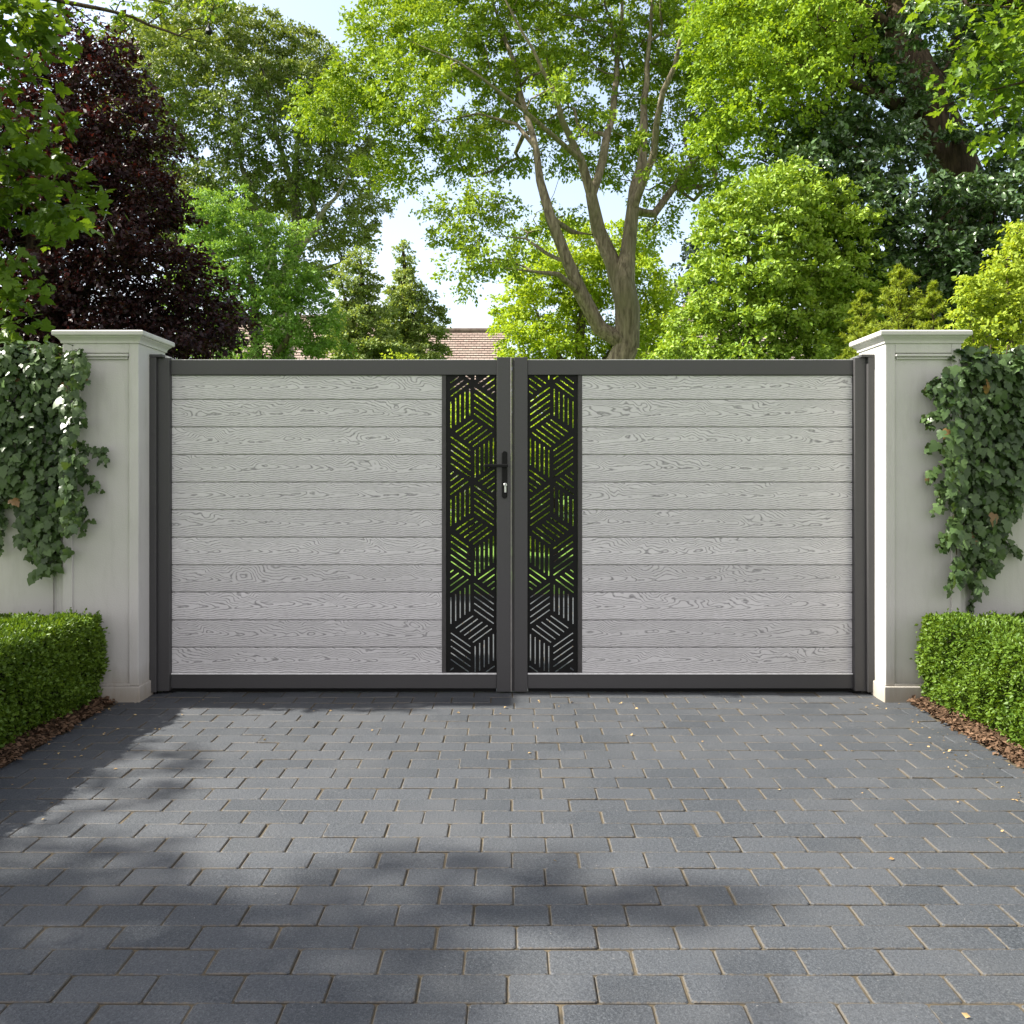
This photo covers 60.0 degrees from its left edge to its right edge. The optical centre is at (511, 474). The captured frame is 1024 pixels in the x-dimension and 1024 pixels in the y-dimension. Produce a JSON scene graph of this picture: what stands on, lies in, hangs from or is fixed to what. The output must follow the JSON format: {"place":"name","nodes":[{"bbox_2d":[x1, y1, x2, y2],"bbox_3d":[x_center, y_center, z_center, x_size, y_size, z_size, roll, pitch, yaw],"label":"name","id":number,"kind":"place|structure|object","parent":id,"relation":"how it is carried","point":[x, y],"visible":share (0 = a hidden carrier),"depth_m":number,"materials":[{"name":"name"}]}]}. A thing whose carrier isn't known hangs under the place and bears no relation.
{"place":"outdoors","nodes":[
{"label":"outdoors","id":0,"kind":"place"},
{"bbox_2d":[0,697,113,766],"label":"soil bed","id":1,"kind":"object","parent":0,"point":[36,735],"visible":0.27,"depth_m":4.16,"materials":[{"name":"brown soil"}]},
{"bbox_2d":[0,607,111,748],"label":"box hedge","id":2,"kind":"object","parent":1,"relation":"on","point":[51,665],"visible":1,"depth_m":4.22,"materials":[{"name":"green plant"}]},
{"bbox_2d":[0,594,1023,1023],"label":"driveway","id":3,"kind":"structure","parent":0,"point":[874,799],"depth_m":2.79,"materials":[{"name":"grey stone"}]},
{"bbox_2d":[51,330,174,702],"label":"gate pillar","id":4,"kind":"structure","parent":3,"relation":"on","point":[106,568],"depth_m":4.77,"materials":[{"name":"white paint"}]},
{"bbox_2d":[149,354,174,693],"bbox_3d":[-1.944,0.283,4.965,0.118,1.894,0.130,0,0,0],"label":"gate post","id":5,"kind":"object","parent":4,"relation":"attached to","point":[160,521],"visible":0.94,"depth_m":4.93,"materials":[{"name":"metal"}]},
{"bbox_2d":[171,357,511,691],"bbox_3d":[-0.958,0.281,4.949,1.913,1.870,0.106,0,0,0],"label":"gate leaf","id":6,"kind":"object","parent":5,"relation":"attached to","point":[312,532],"visible":1,"depth_m":4.96,"materials":[{"name":"grey wood"}]},
{"bbox_2d":[0,694,1023,773],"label":"mulch chips","id":7,"kind":"object","parent":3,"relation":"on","point":[979,736],"visible":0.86,"depth_m":4.15,"materials":[{"name":"brown wood"}]},
{"bbox_2d":[6,699,1020,1017],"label":"fallen leaves","id":8,"kind":"object","parent":3,"relation":"on","point":[966,1015],"visible":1,"depth_m":3.88,"materials":[{"name":"brown plant"}]},
{"bbox_2d":[849,330,972,702],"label":"gate pillar","id":9,"kind":"structure","parent":3,"relation":"on","point":[912,568],"depth_m":4.77,"materials":[{"name":"white paint"}]},
{"bbox_2d":[849,354,874,693],"bbox_3d":[1.944,0.283,4.965,0.118,1.894,0.130,0,0,0],"label":"gate post","id":10,"kind":"object","parent":9,"relation":"attached to","point":[863,521],"visible":0.96,"depth_m":4.93,"materials":[{"name":"metal"}]},
{"bbox_2d":[512,357,852,691],"bbox_3d":[0.957,0.281,4.972,1.914,1.870,0.060,0,0,0],"label":"gate leaf","id":11,"kind":"object","parent":10,"relation":"attached to","point":[711,532],"visible":1,"depth_m":4.96,"materials":[{"name":"grey wood"}]},
{"bbox_2d":[450,496,573,593],"bbox_3d":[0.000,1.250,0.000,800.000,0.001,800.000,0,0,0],"label":"lawn","id":12,"kind":"structure","parent":0,"point":[510,566],"depth_m":11.80,"materials":[{"name":"green plant"}]},
{"bbox_2d":[0,366,62,615],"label":"garden wall","id":13,"kind":"structure","parent":12,"relation":"on","point":[20,595],"depth_m":4.84,"materials":[{"name":"white paint"}]},
{"bbox_2d":[0,336,109,585],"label":"ivy","id":14,"kind":"object","parent":13,"relation":"attached to","point":[58,491],"visible":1,"depth_m":4.71,"materials":[{"name":"green plant"}]},
{"bbox_2d":[0,0,127,343],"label":"maple tree","id":15,"kind":"object","parent":12,"relation":"on","point":[21,159],"visible":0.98,"depth_m":5.52,"materials":[{"name":"green plant"}]},
{"bbox_2d":[0,5,271,359],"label":"copper beech tree","id":16,"kind":"object","parent":12,"relation":"on","point":[128,247],"visible":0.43,"depth_m":9.28,"materials":[{"name":"purple plant"}]},
{"bbox_2d":[46,0,236,55],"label":"bare twig tree","id":17,"kind":"object","parent":12,"relation":"on","point":[121,14],"visible":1,"depth_m":5.70,"materials":[{"name":"green plant"}]},
{"bbox_2d":[205,23,212,34],"bbox_3d":[-1.947,-2.880,5.699,0.044,0.112,0.046,0,0,0],"label":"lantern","id":18,"kind":"object","parent":17,"relation":"hanging from","point":[208,30],"visible":1,"depth_m":5.69,"materials":[{"name":"black metal"}]},
{"bbox_2d":[79,0,397,359],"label":"broadleaf tree","id":19,"kind":"object","parent":12,"relation":"on","point":[266,77],"visible":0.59,"depth_m":26.63,"materials":[{"name":"green plant"}]},
{"bbox_2d":[154,183,357,359],"bbox_3d":[-4.994,-2.015,16.551,4.226,6.743,2.747,0,0,0],"label":"young lime tree","id":20,"kind":"object","parent":12,"relation":"on","point":[294,298],"visible":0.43,"depth_m":16.28,"materials":[{"name":"green plant"}]},
{"bbox_2d":[211,315,375,359],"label":"house","id":21,"kind":"structure","parent":12,"relation":"on","point":[298,355],"depth_m":41.85,"materials":[{"name":"white brick"}]},
{"bbox_2d":[316,244,426,359],"bbox_3d":[-3.440,-2.009,20.460,2.935,6.517,2.732,0,0,0],"label":"conifer tree","id":22,"kind":"object","parent":12,"relation":"on","point":[361,322],"visible":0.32,"depth_m":20.20,"materials":[{"name":"green plant"}]},
{"bbox_2d":[373,239,460,404],"bbox_3d":[-2.635,-2.216,21.918,2.525,7.297,2.592,0,0,32],"label":"conifer tree","id":23,"kind":"object","parent":12,"relation":"on","point":[403,295],"visible":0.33,"depth_m":21.72,"materials":[{"name":"green plant"}]},
{"bbox_2d":[381,348,454,457],"bbox_3d":[-1.474,-0.193,12.009,1.322,2.998,1.350,0,0,-41],"label":"flowering bush","id":24,"kind":"object","parent":12,"relation":"on","point":[397,355],"depth_m":11.88,"materials":[{"name":"green plant"}]},
{"bbox_2d":[420,328,506,510],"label":"house","id":25,"kind":"structure","parent":12,"relation":"on","point":[470,343],"depth_m":32.73,"materials":[{"name":"brown tile"}]},
{"bbox_2d":[450,393,510,559],"bbox_3d":[-0.556,0.035,12.951,1.809,2.497,1.556,0,0,0],"label":"garden shrub","id":26,"kind":"object","parent":12,"relation":"on","point":[475,473],"visible":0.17,"depth_m":12.77,"materials":[{"name":"green plant"}]},
{"bbox_2d":[282,0,764,359],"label":"sycamore tree","id":27,"kind":"object","parent":12,"relation":"on","point":[622,337],"visible":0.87,"depth_m":14.11,"materials":[{"name":"green plant"}]},
{"bbox_2d":[510,458,572,495],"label":"garden hedge","id":28,"kind":"object","parent":12,"relation":"on","point":[545,488],"depth_m":51.70,"materials":[{"name":"green plant"}]},
{"bbox_2d":[510,376,573,561],"bbox_3d":[0.570,-0.071,12.385,1.711,2.721,1.524,0,0,0],"label":"garden shrub","id":29,"kind":"object","parent":12,"relation":"on","point":[548,469],"visible":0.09,"depth_m":12.21,"materials":[{"name":"green plant"}]},
{"bbox_2d":[450,215,682,471],"bbox_3d":[1.030,-2.018,18.549,5.138,7.044,3.216,0,0,0],"label":"lime tree","id":30,"kind":"object","parent":12,"relation":"on","point":[556,344],"visible":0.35,"depth_m":18.20,"materials":[{"name":"green plant"}]},
{"bbox_2d":[636,281,684,359],"bbox_3d":[3.561,-1.736,21.959,1.998,6.356,1.910,0,0,0],"label":"garden shrub","id":31,"kind":"object","parent":12,"relation":"on","point":[677,294],"depth_m":21.79,"materials":[{"name":"green plant"}]},
{"bbox_2d":[679,291,805,359],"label":"house","id":32,"kind":"structure","parent":12,"relation":"on","point":[791,358],"depth_m":31.51,"materials":[{"name":"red brick"}]},
{"bbox_2d":[639,154,895,359],"bbox_3d":[2.704,-1.003,9.258,2.735,4.750,1.793,0,0,-24],"label":"bright shrub","id":33,"kind":"object","parent":12,"relation":"on","point":[779,275],"visible":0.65,"depth_m":8.92,"materials":[{"name":"green plant"}]},
{"bbox_2d":[671,0,1023,324],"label":"ash tree","id":34,"kind":"object","parent":12,"relation":"on","point":[789,66],"visible":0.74,"depth_m":10.37,"materials":[{"name":"green plant"}]},
{"bbox_2d":[834,289,880,359],"bbox_3d":[3.104,-0.193,7.894,0.969,2.938,0.827,0,0,0],"label":"young fir","id":35,"kind":"object","parent":12,"relation":"on","point":[861,320],"visible":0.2,"depth_m":7.87,"materials":[{"name":"green plant"}]},
{"bbox_2d":[748,0,1023,355],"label":"evergreen tree","id":36,"kind":"object","parent":12,"relation":"on","point":[995,187],"visible":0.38,"depth_m":9.85,"materials":[{"name":"green plant"}]},
{"bbox_2d":[847,262,947,354],"bbox_3d":[3.247,-0.247,7.401,1.298,3.044,1.327,0,0,35],"label":"young fir","id":37,"kind":"object","parent":12,"relation":"on","point":[899,298],"visible":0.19,"depth_m":7.36,"materials":[{"name":"green plant"}]},
{"bbox_2d":[908,279,954,329],"bbox_3d":[3.291,-0.131,7.004,0.659,2.820,0.711,0,0,0],"label":"young fir","id":38,"kind":"object","parent":12,"relation":"on","point":[933,297],"visible":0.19,"depth_m":6.97,"materials":[{"name":"green plant"}]},
{"bbox_2d":[898,0,1023,165],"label":"maple tree","id":39,"kind":"object","parent":12,"relation":"on","point":[1012,52],"visible":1,"depth_m":5.90,"materials":[{"name":"green plant"}]},
{"bbox_2d":[938,219,1023,354],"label":"golden shrub","id":40,"kind":"object","parent":12,"relation":"on","point":[1006,318],"visible":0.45,"depth_m":6.62,"materials":[{"name":"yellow plant"}]},
{"bbox_2d":[961,362,1023,615],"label":"garden wall","id":41,"kind":"structure","parent":12,"relation":"on","point":[1006,592],"depth_m":4.84,"materials":[{"name":"white paint"}]},
{"bbox_2d":[920,344,1023,612],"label":"ivy","id":42,"kind":"object","parent":41,"relation":"attached to","point":[967,493],"visible":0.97,"depth_m":4.71,"materials":[{"name":"green plant"}]},
{"bbox_2d":[0,0,1023,422],"label":"sky","id":43,"kind":"structure","parent":0,"point":[321,14],"materials":[{"name":"white"}]},
{"bbox_2d":[669,233,726,304],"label":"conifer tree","id":44,"kind":"object","parent":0,"point":[685,252],"visible":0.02,"depth_m":40.10,"materials":[{"name":"green plant"}]},
{"bbox_2d":[912,698,1023,765],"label":"soil bed","id":45,"kind":"object","parent":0,"point":[1005,738],"visible":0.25,"depth_m":4.17,"materials":[{"name":"brown soil"}]},
{"bbox_2d":[910,608,1023,749],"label":"box hedge","id":46,"kind":"object","parent":45,"relation":"on","point":[975,667],"visible":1,"depth_m":4.22,"materials":[{"name":"green plant"}]}
]}

